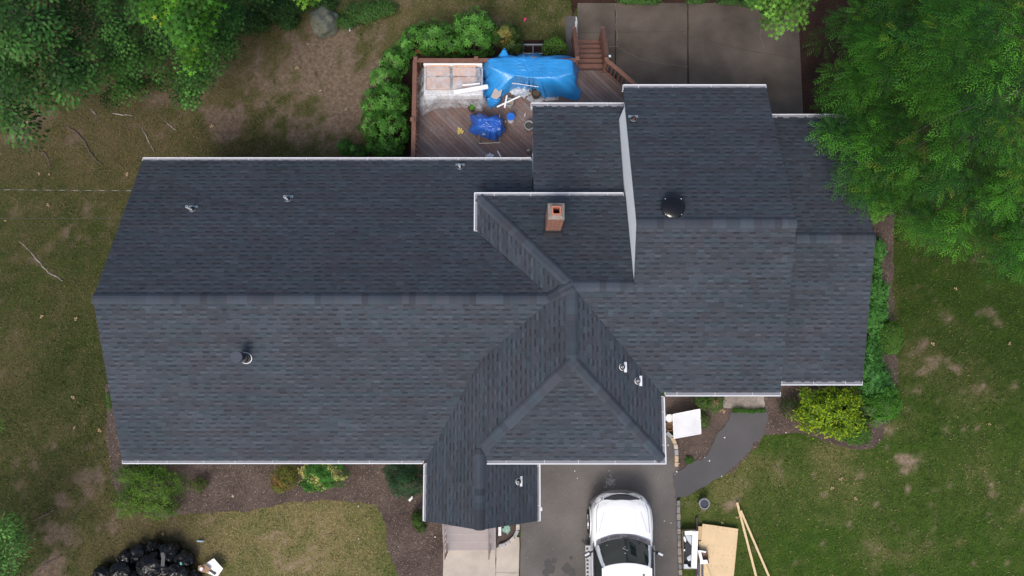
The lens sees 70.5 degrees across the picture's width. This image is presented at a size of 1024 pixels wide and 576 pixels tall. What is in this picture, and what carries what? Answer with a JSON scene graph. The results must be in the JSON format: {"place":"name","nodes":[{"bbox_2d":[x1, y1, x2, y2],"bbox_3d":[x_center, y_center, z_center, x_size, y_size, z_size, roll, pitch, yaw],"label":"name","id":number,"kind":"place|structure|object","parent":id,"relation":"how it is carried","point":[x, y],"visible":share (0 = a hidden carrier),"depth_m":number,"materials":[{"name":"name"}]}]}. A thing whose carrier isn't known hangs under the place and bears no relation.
{"place":"outdoors","nodes":[
{"label":"outdoors","id":0,"kind":"place"},
{"bbox_2d":[37,463,103,574],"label":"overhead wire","id":1,"kind":"object","parent":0,"point":[70,520],"visible":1,"depth_m":22.87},
{"bbox_2d":[350,37,565,156],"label":"soil","id":2,"kind":"structure","parent":0,"point":[407,78],"depth_m":26.83,"materials":[{"name":"soil"}]},
{"bbox_2d":[336,138,369,156],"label":"rhododendron","id":3,"kind":"object","parent":2,"relation":"on","point":[351,150],"visible":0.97,"depth_m":25.83,"materials":[{"name":"green plant"}]},
{"bbox_2d":[358,108,411,156],"bbox_3d":[-4.501,-5.539,25.634,2.065,1.704,1.971,0,83,0],"label":"rhododendron","id":4,"kind":"object","parent":2,"relation":"on","point":[382,148],"visible":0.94,"depth_m":25.30,"materials":[{"name":"green plant"}]},
{"bbox_2d":[369,35,415,98],"bbox_3d":[-4.277,-7.919,25.941,1.233,1.703,2.500,25,83,3],"label":"rhododendron","id":5,"kind":"object","parent":2,"relation":"on","point":[396,51],"visible":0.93,"depth_m":25.50,"materials":[{"name":"green plant"}]},
{"bbox_2d":[401,18,468,57],"bbox_3d":[-2.784,-8.889,26.038,2.494,1.762,1.432,0,83,0],"label":"rhododendron","id":6,"kind":"object","parent":2,"relation":"on","point":[425,40],"visible":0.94,"depth_m":25.60,"materials":[{"name":"green plant"}]},
{"bbox_2d":[452,5,497,57],"bbox_3d":[-1.347,-9.074,25.883,1.759,2.120,1.628,0,83,0],"label":"rhododendron","id":7,"kind":"object","parent":2,"relation":"on","point":[473,34],"visible":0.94,"depth_m":25.36,"materials":[{"name":"green plant"}]},
{"bbox_2d":[490,21,524,55],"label":"rhododendron","id":8,"kind":"object","parent":2,"relation":"on","point":[510,44],"visible":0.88,"depth_m":25.65,"materials":[{"name":"green plant"}]},
{"bbox_2d":[410,27,636,159],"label":"wooden deck","id":9,"kind":"structure","parent":2,"relation":"on","point":[597,82],"depth_m":25.36,"materials":[{"name":"brown wood"}]},
{"bbox_2d":[423,63,482,98],"bbox_3d":[-2.031,-7.188,25.160,2.045,0.750,1.030,0,83,0],"label":"outdoor sofa","id":10,"kind":"object","parent":9,"relation":"on","point":[462,73],"visible":0.92,"depth_m":24.95,"materials":[{"name":"fabric"}]},
{"bbox_2d":[420,66,484,108],"bbox_3d":[-2.119,-7.028,25.126,2.490,0.729,1.938,0,83,0],"label":"plastic sheet","id":11,"kind":"object","parent":10,"relation":"on","point":[459,83],"visible":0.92,"depth_m":24.80,"materials":[{"name":"plastic"}]},
{"bbox_2d":[453,84,487,93],"bbox_3d":[-1.402,-6.753,24.645,1.184,0.020,0.150,-10,83,-1],"label":"trim board","id":12,"kind":"object","parent":11,"relation":"on","point":[471,89],"depth_m":24.63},
{"bbox_2d":[468,103,475,111],"bbox_3d":[-1.392,-6.285,25.242,0.290,0.355,0.262,0,83,0],"label":"plant pot","id":13,"kind":"object","parent":9,"relation":"on","point":[471,108],"visible":1,"depth_m":25.19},
{"bbox_2d":[420,105,529,145],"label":"plaster dust","id":14,"kind":"object","parent":9,"relation":"on","point":[473,136],"visible":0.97,"depth_m":25.34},
{"bbox_2d":[485,96,501,108],"bbox_3d":[-0.521,-6.706,25.332,0.905,0.236,0.541,-33,84,-4],"label":"blue tarp","id":15,"kind":"object","parent":9,"relation":"on","point":[494,103],"visible":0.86,"depth_m":25.24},
{"bbox_2d":[506,98,513,107],"bbox_3d":[-0.090,-6.439,25.275,0.286,0.330,0.286,0,83,0],"label":"bucket","id":16,"kind":"object","parent":9,"relation":"on","point":[509,105],"visible":0.89,"depth_m":25.19,"materials":[{"name":"grey plastic"}]},
{"bbox_2d":[507,113,514,122],"bbox_3d":[-0.045,-5.895,25.184,0.286,0.370,0.286,0,83,0],"label":"bucket","id":17,"kind":"object","parent":9,"relation":"on","point":[510,117],"visible":1,"depth_m":25.00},
{"bbox_2d":[509,87,530,98],"bbox_3d":[0.270,-6.966,25.430,0.806,0.109,0.569,12,83,2],"label":"drop cloth","id":18,"kind":"object","parent":9,"relation":"on","point":[523,92],"visible":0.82,"depth_m":25.39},
{"bbox_2d":[509,44,547,54],"bbox_3d":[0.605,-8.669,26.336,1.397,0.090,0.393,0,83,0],"label":"bench","id":19,"kind":"object","parent":9,"relation":"on","point":[532,45],"visible":0.5,"depth_m":26.31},
{"bbox_2d":[525,121,532,131],"bbox_3d":[0.591,-5.614,25.183,0.318,0.300,0.318,0,83,0],"label":"bucket","id":20,"kind":"object","parent":9,"relation":"on","point":[528,126],"visible":0.96,"depth_m":25.11,"materials":[{"name":"grey plastic"}]},
{"bbox_2d":[483,52,580,105],"bbox_3d":[0.685,-7.431,25.016,3.509,1.051,1.968,0,83,0],"label":"blue tarp","id":21,"kind":"object","parent":9,"relation":"on","point":[555,76],"visible":0.97,"depth_m":24.59,"materials":[{"name":"plastic"}]},
{"bbox_2d":[491,88,501,98],"bbox_3d":[-0.477,-6.780,24.873,0.297,0.015,0.635,21,83,3],"label":"cardboard","id":22,"kind":"object","parent":21,"relation":"on","point":[496,93],"visible":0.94,"depth_m":24.85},
{"bbox_2d":[532,89,540,99],"bbox_3d":[0.837,-6.770,25.353,0.318,0.260,0.318,0,83,0],"label":"plant pot","id":23,"kind":"object","parent":9,"relation":"on","point":[535,94],"visible":1,"depth_m":25.29,"materials":[{"name":"ceramic"}]},
{"bbox_2d":[541,36,568,55],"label":"boxwood","id":24,"kind":"object","parent":2,"relation":"on","point":[557,41],"visible":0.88,"depth_m":25.81,"materials":[{"name":"green plant"}]},
{"bbox_2d":[443,550,495,575],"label":"walkway","id":25,"kind":"structure","parent":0,"point":[467,563],"depth_m":24.49,"materials":[{"name":"concrete"}]},
{"bbox_2d":[442,524,495,559],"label":"front steps","id":26,"kind":"structure","parent":25,"relation":"on","point":[457,538],"depth_m":24.26,"materials":[{"name":"concrete"}]},
{"bbox_2d":[496,537,518,575],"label":"walkway","id":27,"kind":"structure","parent":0,"point":[507,559],"depth_m":24.51,"materials":[{"name":"concrete"}]},
{"bbox_2d":[0,0,1023,575],"bbox_3d":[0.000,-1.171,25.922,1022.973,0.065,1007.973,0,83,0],"label":"lawn","id":28,"kind":"structure","parent":0,"point":[342,82],"depth_m":25.37,"materials":[{"name":"plant"}]},
{"bbox_2d":[0,508,35,575],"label":"sapling","id":29,"kind":"object","parent":28,"relation":"on","point":[8,544],"visible":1,"depth_m":22.46,"materials":[{"name":"green plant"}]},
{"bbox_2d":[20,242,62,280],"bbox_3d":[-16.862,-0.903,25.875,2.232,0.106,0.177,40,84,5],"label":"fallen branch","id":30,"kind":"object","parent":28,"relation":"on","point":[36,259],"visible":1,"depth_m":25.85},
{"bbox_2d":[38,555,61,571],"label":"fallen branch","id":31,"kind":"object","parent":28,"relation":"on","point":[47,563],"visible":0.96,"depth_m":24.53,"materials":[{"name":"wood"}]},
{"bbox_2d":[0,0,104,152],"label":"oak tree","id":32,"kind":"object","parent":28,"relation":"on","point":[15,16],"visible":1,"depth_m":20.54,"materials":[{"name":"green plant"}]},
{"bbox_2d":[64,125,103,164],"bbox_3d":[-15.590,-5.241,26.442,0.235,0.127,2.174,-43,85,-5],"label":"fallen branch","id":33,"kind":"object","parent":28,"relation":"on","point":[84,141],"visible":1,"depth_m":26.41,"materials":[{"name":"wood"}]},
{"bbox_2d":[92,562,111,575],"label":"bin bag","id":34,"kind":"object","parent":28,"relation":"on","point":[101,570],"visible":0.86,"depth_m":24.09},
{"bbox_2d":[109,560,135,575],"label":"bin bag","id":35,"kind":"object","parent":28,"relation":"on","point":[120,568],"visible":0.94,"depth_m":24.02,"materials":[{"name":"plastic"}]},
{"bbox_2d":[115,548,133,563],"bbox_3d":[-12.967,9.053,24.261,0.573,0.512,0.604,0,83,0],"label":"bin bag","id":36,"kind":"object","parent":28,"relation":"on","point":[124,555],"visible":0.73,"depth_m":24.18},
{"bbox_2d":[130,543,147,561],"bbox_3d":[-12.476,8.888,24.243,0.668,0.582,0.679,0,83,0],"label":"bin bag","id":37,"kind":"object","parent":28,"relation":"on","point":[137,550],"visible":0.72,"depth_m":24.16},
{"bbox_2d":[135,550,167,575],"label":"bin bag","id":38,"kind":"object","parent":28,"relation":"on","point":[148,564],"visible":0.8,"depth_m":23.82,"materials":[{"name":"plastic"}]},
{"bbox_2d":[146,538,163,552],"bbox_3d":[-11.999,8.671,24.277,0.538,0.570,0.509,0,83,0],"label":"bin bag","id":39,"kind":"object","parent":28,"relation":"on","point":[153,544],"visible":0.86,"depth_m":24.20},
{"bbox_2d":[156,562,170,575],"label":"bin bag","id":40,"kind":"object","parent":28,"relation":"on","point":[163,570],"visible":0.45,"depth_m":23.95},
{"bbox_2d":[56,0,273,111],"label":"pin oak","id":41,"kind":"object","parent":28,"relation":"on","point":[116,35],"visible":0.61,"depth_m":22.24,"materials":[{"name":"green plant"}]},
{"bbox_2d":[158,541,181,562],"bbox_3d":[-11.467,8.837,24.190,0.734,0.690,0.690,0,83,0],"label":"bin bag","id":42,"kind":"object","parent":28,"relation":"on","point":[171,549],"visible":0.88,"depth_m":24.08,"materials":[{"name":"plastic"}]},
{"bbox_2d":[161,552,164,565],"bbox_3d":[-11.445,8.901,23.762,0.148,0.020,0.438,-5,83,-1],"label":"shingle strip","id":43,"kind":"object","parent":42,"relation":"on","point":[162,559],"visible":1,"depth_m":23.75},
{"bbox_2d":[166,562,190,575],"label":"bin bag","id":44,"kind":"object","parent":28,"relation":"on","point":[174,569],"visible":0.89,"depth_m":23.94,"materials":[{"name":"plastic"}]},
{"bbox_2d":[138,0,227,75],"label":"sweetgum tree","id":45,"kind":"object","parent":28,"relation":"on","point":[189,22],"visible":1,"depth_m":19.24,"materials":[{"name":"green plant"}]},
{"bbox_2d":[173,548,194,566],"bbox_3d":[-10.997,9.063,24.197,0.693,0.625,0.690,-31,84,-4],"label":"bin bag","id":46,"kind":"object","parent":28,"relation":"on","point":[185,557],"visible":0.89,"depth_m":24.13,"materials":[{"name":"plastic"}]},
{"bbox_2d":[187,568,201,575],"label":"bin bag","id":47,"kind":"object","parent":28,"relation":"on","point":[194,572],"visible":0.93,"depth_m":24.21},
{"bbox_2d":[206,559,222,575],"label":"card sheet","id":48,"kind":"object","parent":28,"relation":"on","point":[214,566],"visible":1,"depth_m":24.28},
{"bbox_2d":[198,564,209,572],"bbox_3d":[-10.279,9.371,24.201,0.413,0.012,0.278,0,83,0],"label":"cardboard","id":49,"kind":"object","parent":48,"relation":"on","point":[206,569],"visible":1,"depth_m":24.20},
{"bbox_2d":[105,384,442,575],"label":"mulch bed","id":50,"kind":"object","parent":28,"relation":"on","point":[343,490],"visible":0.37,"depth_m":24.79,"materials":[{"name":"wood"}]},
{"bbox_2d":[105,390,111,411],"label":"shrub","id":51,"kind":"object","parent":50,"relation":"on","point":[108,399],"visible":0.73,"depth_m":24.89,"materials":[{"name":"green plant"}]},
{"bbox_2d":[108,459,189,520],"bbox_3d":[-12.175,6.686,24.201,2.914,1.401,2.398,0,83,0],"label":"yew","id":52,"kind":"object","parent":50,"relation":"on","point":[141,475],"visible":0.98,"depth_m":24.09,"materials":[{"name":"green plant"}]},
{"bbox_2d":[189,476,208,494],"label":"shrub","id":53,"kind":"object","parent":50,"relation":"on","point":[200,485],"visible":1,"depth_m":24.50,"materials":[{"name":"green plant"}]},
{"bbox_2d":[268,464,302,493],"bbox_3d":[-7.644,6.429,24.477,1.130,0.913,1.124,0,83,0],"label":"barberry","id":54,"kind":"object","parent":50,"relation":"on","point":[280,487],"visible":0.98,"depth_m":24.32,"materials":[{"name":"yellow plant"}]},
{"bbox_2d":[297,464,349,492],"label":"variegated shrub","id":55,"kind":"object","parent":50,"relation":"on","point":[312,483],"visible":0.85,"depth_m":24.11,"materials":[{"name":"green plant"}]},
{"bbox_2d":[381,464,422,499],"bbox_3d":[-3.536,6.241,23.671,1.432,2.557,1.600,-32,84,-4],"label":"dwarf spruce","id":56,"kind":"object","parent":50,"relation":"on","point":[403,472],"visible":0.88,"depth_m":23.58,"materials":[{"name":"green plant"}]},
{"bbox_2d":[410,509,427,533],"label":"shrub","id":57,"kind":"object","parent":50,"relation":"on","point":[418,524],"visible":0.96,"depth_m":24.27,"materials":[{"name":"green plant"}]},
{"bbox_2d":[105,154,898,575],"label":"mulch chips","id":58,"kind":"object","parent":50,"relation":"on","point":[421,476],"visible":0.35,"depth_m":24.82,"materials":[{"name":"wood"}]},
{"bbox_2d":[221,0,338,37],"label":"understorey","id":59,"kind":"object","parent":28,"relation":"on","point":[286,10],"visible":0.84,"depth_m":26.40,"materials":[{"name":"green plant"}]},
{"bbox_2d":[293,0,320,10],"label":"sweetgum tree","id":60,"kind":"object","parent":28,"relation":"on","point":[305,3],"visible":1,"depth_m":22.70,"materials":[{"name":"green plant"}]},
{"bbox_2d":[309,5,339,38],"bbox_3d":[-6.952,-9.886,26.712,1.127,0.637,1.162,0,83,0],"label":"boulder","id":61,"kind":"object","parent":28,"relation":"on","point":[323,23],"visible":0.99,"depth_m":26.58,"materials":[{"name":"stone"}]},
{"bbox_2d":[335,0,400,31],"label":"ground ivy","id":62,"kind":"object","parent":28,"relation":"on","point":[375,8],"visible":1,"depth_m":26.76,"materials":[{"name":"green plant"}]},
{"bbox_2d":[359,79,411,121],"bbox_3d":[-4.500,-6.662,25.754,1.932,1.755,1.529,0,83,0],"label":"rhododendron","id":63,"kind":"object","parent":28,"relation":"on","point":[383,102],"visible":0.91,"depth_m":25.33,"materials":[{"name":"green plant"}]},
{"bbox_2d":[92,84,875,530],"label":"house","id":64,"kind":"structure","parent":28,"relation":"on","point":[582,284],"depth_m":21.08,"materials":[{"name":"grey"}]},
{"bbox_2d":[0,218,120,218],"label":"overhead wire","id":65,"kind":"object","parent":64,"relation":"attached to","point":[60,218],"visible":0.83,"depth_m":22.34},
{"bbox_2d":[0,189,131,190],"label":"overhead wire","id":66,"kind":"object","parent":64,"relation":"attached to","point":[83,190],"visible":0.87,"depth_m":22.75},
{"bbox_2d":[496,525,515,547],"bbox_3d":[-0.184,8.255,24.696,0.716,0.120,1.220,0,83,0],"label":"mulch bed","id":67,"kind":"object","parent":28,"relation":"on","point":[504,537],"visible":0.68,"depth_m":24.62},
{"bbox_2d":[571,0,772,15],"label":"mulch bed","id":68,"kind":"object","parent":28,"relation":"on","point":[574,4],"visible":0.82,"depth_m":27.11,"materials":[{"name":"soil"}]},
{"bbox_2d":[615,0,766,8],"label":"ground ivy","id":69,"kind":"object","parent":68,"relation":"on","point":[695,2],"visible":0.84,"depth_m":26.86,"materials":[{"name":"green plant"}]},
{"bbox_2d":[681,529,696,568],"bbox_3d":[5.975,8.785,24.407,0.489,0.290,1.260,0,83,0],"label":"scrap carton","id":70,"kind":"object","parent":28,"relation":"on","point":[682,547],"visible":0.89,"depth_m":24.38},
{"bbox_2d":[683,531,691,566],"bbox_3d":[6.007,8.831,24.456,0.443,0.100,1.204,0,83,0],"label":"carton filling","id":71,"kind":"object","parent":70,"relation":"in","point":[687,562],"visible":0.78,"depth_m":24.38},
{"bbox_2d":[684,542,691,556],"bbox_3d":[5.936,8.758,24.314,0.240,0.020,0.461,-12,83,-2],"label":"shingle offcut","id":72,"kind":"object","parent":70,"relation":"in","point":[688,547],"visible":1,"depth_m":24.30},
{"bbox_2d":[691,531,697,568],"bbox_3d":[6.105,8.750,24.230,0.196,0.030,1.214,4,83,1],"label":"trim board","id":73,"kind":"object","parent":70,"relation":"on","point":[694,549],"depth_m":24.22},
{"bbox_2d":[695,517,697,575],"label":"dark board","id":74,"kind":"object","parent":28,"relation":"on","point":[696,523],"visible":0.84,"depth_m":24.59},
{"bbox_2d":[698,526,701,539],"bbox_3d":[6.389,8.308,24.555,0.156,0.038,0.458,2,83,0],"label":"plywood sheet","id":75,"kind":"object","parent":74,"relation":"on","point":[699,532],"visible":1,"depth_m":24.54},
{"bbox_2d":[698,498,709,508],"bbox_3d":[6.493,7.284,24.585,0.361,0.363,0.361,-45,85,-5],"label":"bucket","id":76,"kind":"object","parent":28,"relation":"on","point":[703,503],"visible":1,"depth_m":24.47,"materials":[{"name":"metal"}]},
{"bbox_2d":[736,502,756,575],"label":"long stud","id":77,"kind":"object","parent":28,"relation":"on","point":[746,539],"visible":1,"depth_m":24.52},
{"bbox_2d":[740,510,769,575],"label":"long stud","id":78,"kind":"object","parent":28,"relation":"on","point":[754,542],"visible":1,"depth_m":24.48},
{"bbox_2d":[665,355,894,473],"bbox_3d":[9.431,4.389,25.205,8.272,0.120,3.499,-8,83,-1],"label":"mulch bed","id":79,"kind":"object","parent":28,"relation":"on","point":[680,404],"visible":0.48,"depth_m":25.10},
{"bbox_2d":[665,414,672,421],"bbox_3d":[5.399,4.481,24.971,0.276,0.320,0.276,0,83,0],"label":"flower pot","id":80,"kind":"object","parent":79,"relation":"on","point":[668,418],"visible":0.86,"depth_m":24.82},
{"bbox_2d":[665,422,672,430],"bbox_3d":[5.382,4.769,24.944,0.297,0.300,0.297,0,83,0],"label":"flower pot","id":81,"kind":"object","parent":79,"relation":"on","point":[669,426],"visible":0.82,"depth_m":24.86,"materials":[{"name":"ceramic"}]},
{"bbox_2d":[671,409,700,438],"bbox_3d":[5.910,4.630,24.796,0.954,0.628,1.002,0,83,0],"label":"square table","id":82,"kind":"object","parent":79,"relation":"on","point":[686,423],"visible":0.97,"depth_m":24.49,"materials":[{"name":"plastic"}]},
{"bbox_2d":[692,396,725,428],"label":"green bush","id":83,"kind":"object","parent":79,"relation":"on","point":[706,402],"visible":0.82,"depth_m":24.55,"materials":[{"name":"green plant"}]},
{"bbox_2d":[723,396,764,409],"bbox_3d":[8.052,3.885,25.240,1.487,0.120,0.775,0,83,0],"label":"concrete pad","id":84,"kind":"object","parent":79,"relation":"on","point":[750,402],"visible":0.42,"depth_m":25.17,"materials":[{"name":"concrete"}]},
{"bbox_2d":[731,407,766,413],"bbox_3d":[8.209,4.236,25.027,1.283,0.219,0.265,0,83,0],"label":"weed strip","id":85,"kind":"object","parent":84,"relation":"on","point":[748,411],"visible":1,"depth_m":25.00,"materials":[{"name":"green plant"}]},
{"bbox_2d":[777,395,799,417],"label":"dark shrub","id":86,"kind":"object","parent":79,"relation":"on","point":[788,403],"visible":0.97,"depth_m":24.59,"materials":[{"name":"green plant"}]},
{"bbox_2d":[786,385,871,440],"bbox_3d":[10.697,4.137,24.346,2.854,1.768,2.029,0,83,0],"label":"golden cypress","id":87,"kind":"object","parent":79,"relation":"on","point":[818,407],"visible":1,"depth_m":24.08,"materials":[{"name":"yellow plant"}]},
{"bbox_2d":[841,420,873,445],"bbox_3d":[11.717,4.908,24.713,1.206,0.845,0.986,0,83,0],"label":"juniper mound","id":88,"kind":"object","parent":79,"relation":"on","point":[860,440],"visible":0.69,"depth_m":24.50,"materials":[{"name":"green plant"}]},
{"bbox_2d":[850,334,899,405],"bbox_3d":[12.285,2.904,24.895,1.665,1.001,2.519,-21,83,-3],"label":"pachysandra","id":89,"kind":"object","parent":79,"relation":"on","point":[873,381],"visible":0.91,"depth_m":24.70,"materials":[{"name":"green plant"}]},
{"bbox_2d":[859,403,890,427],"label":"leafy perennial","id":90,"kind":"object","parent":79,"relation":"on","point":[864,408],"visible":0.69,"depth_m":24.62,"materials":[{"name":"green plant"}]},
{"bbox_2d":[859,386,902,420],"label":"round shrub","id":91,"kind":"object","parent":79,"relation":"on","point":[895,409],"visible":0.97,"depth_m":24.38,"materials":[{"name":"green plant"}]},
{"bbox_2d":[744,0,816,39],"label":"maple tree","id":92,"kind":"object","parent":28,"relation":"on","point":[789,6],"visible":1,"depth_m":20.74,"materials":[{"name":"green plant"}]},
{"bbox_2d":[791,0,851,113],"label":"mulch bed","id":93,"kind":"object","parent":28,"relation":"on","point":[810,63],"visible":0.32,"depth_m":26.87,"materials":[{"name":"soil"}]},
{"bbox_2d":[856,152,897,382],"bbox_3d":[12.938,-0.755,25.877,1.625,0.120,8.420,4,83,0],"label":"mulch bed","id":94,"kind":"object","parent":28,"relation":"on","point":[887,242],"visible":0.23,"depth_m":25.85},
{"bbox_2d":[866,271,891,341],"bbox_3d":[12.662,0.654,25.232,1.265,0.910,2.789,0,83,0],"label":"pachysandra","id":95,"kind":"object","parent":94,"relation":"on","point":[876,313],"visible":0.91,"depth_m":25.09,"materials":[{"name":"green plant"}]},
{"bbox_2d":[872,234,887,278],"bbox_3d":[12.898,-1.064,25.538,0.814,0.738,1.716,0,83,0],"label":"pachysandra","id":96,"kind":"object","parent":94,"relation":"on","point":[879,248],"visible":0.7,"depth_m":25.38,"materials":[{"name":"green plant"}]},
{"bbox_2d":[865,180,908,224],"bbox_3d":[13.041,-3.062,25.332,2.265,1.661,1.370,-21,83,-3],"label":"hedge","id":97,"kind":"object","parent":94,"relation":"on","point":[873,215],"visible":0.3,"depth_m":25.01,"materials":[{"name":"green plant"}]},
{"bbox_2d":[875,319,904,355],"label":"round shrub","id":98,"kind":"object","parent":94,"relation":"on","point":[894,336],"visible":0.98,"depth_m":24.75,"materials":[{"name":"green plant"}]},
{"bbox_2d":[802,0,1023,292],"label":"locust tree","id":99,"kind":"object","parent":28,"relation":"on","point":[1001,95],"visible":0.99,"depth_m":20.55,"materials":[{"name":"green plant"}]},
{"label":"plywood sheet","id":100,"kind":"object","parent":28,"relation":"on","visible":0},
{"bbox_2d":[697,524,737,575],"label":"plywood sheet","id":101,"kind":"object","parent":100,"relation":"on","point":[719,544],"visible":1,"depth_m":24.45,"materials":[{"name":"wood"}]},
{"bbox_2d":[697,549,708,563],"bbox_3d":[6.403,9.017,24.320,0.364,0.173,0.448,0,83,0],"label":"white carton","id":102,"kind":"object","parent":101,"relation":"on","point":[702,555],"visible":1,"depth_m":24.26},
{"bbox_2d":[566,16,575,56],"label":"patio","id":103,"kind":"structure","parent":0,"point":[570,22],"depth_m":26.96,"materials":[{"name":"concrete"}]},
{"bbox_2d":[577,3,614,77],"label":"patio","id":104,"kind":"structure","parent":0,"point":[594,18],"depth_m":27.00,"materials":[{"name":"concrete"}]},
{"bbox_2d":[520,435,678,575],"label":"driveway","id":105,"kind":"structure","parent":0,"point":[567,496],"depth_m":24.72,"materials":[{"name":"concrete"}]},
{"bbox_2d":[542,539,588,575],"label":"oil stain","id":106,"kind":"object","parent":105,"relation":"on","point":[566,568],"visible":0.99,"depth_m":24.47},
{"bbox_2d":[527,470,655,564],"bbox_3d":[2.930,7.909,24.672,5.141,0.001,3.436,0,83,0],"label":"paint splash","id":107,"kind":"object","parent":105,"relation":"on","point":[612,481],"visible":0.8,"depth_m":24.83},
{"bbox_2d":[584,490,663,575],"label":"parked car","id":108,"kind":"object","parent":105,"relation":"on","point":[620,527],"visible":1,"depth_m":23.48,"materials":[{"name":"white paint"}]},
{"bbox_2d":[616,3,686,84],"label":"patio","id":109,"kind":"structure","parent":0,"point":[653,33],"depth_m":26.89,"materials":[{"name":"concrete"}]},
{"bbox_2d":[673,411,767,497],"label":"path","id":110,"kind":"structure","parent":0,"point":[742,433],"depth_m":24.96,"materials":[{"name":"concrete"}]},
{"bbox_2d":[688,3,802,113],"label":"patio","id":111,"kind":"structure","parent":0,"point":[730,25],"depth_m":26.84,"materials":[{"name":"concrete"}]},
{"bbox_2d":[687,7,689,83],"bbox_3d":[6.550,-9.081,26.885,0.075,0.001,3.194,1,83,0],"label":"crack","id":112,"kind":"object","parent":111,"relation":"on","point":[688,42],"visible":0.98,"depth_m":26.90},
{"bbox_3d":[-0.780,-5.463,24.949,0.764,0.692,0.800,0,83,0],"label":"metal chair","id":113,"kind":"object","parent":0,"visible":0},
{"bbox_2d":[468,113,505,141],"bbox_3d":[-0.860,-5.614,24.791,1.324,0.628,0.956,8,83,1],"label":"chair cover","id":114,"kind":"object","parent":113,"relation":"on","point":[492,127],"visible":1,"depth_m":24.62,"materials":[{"name":"plastic"}]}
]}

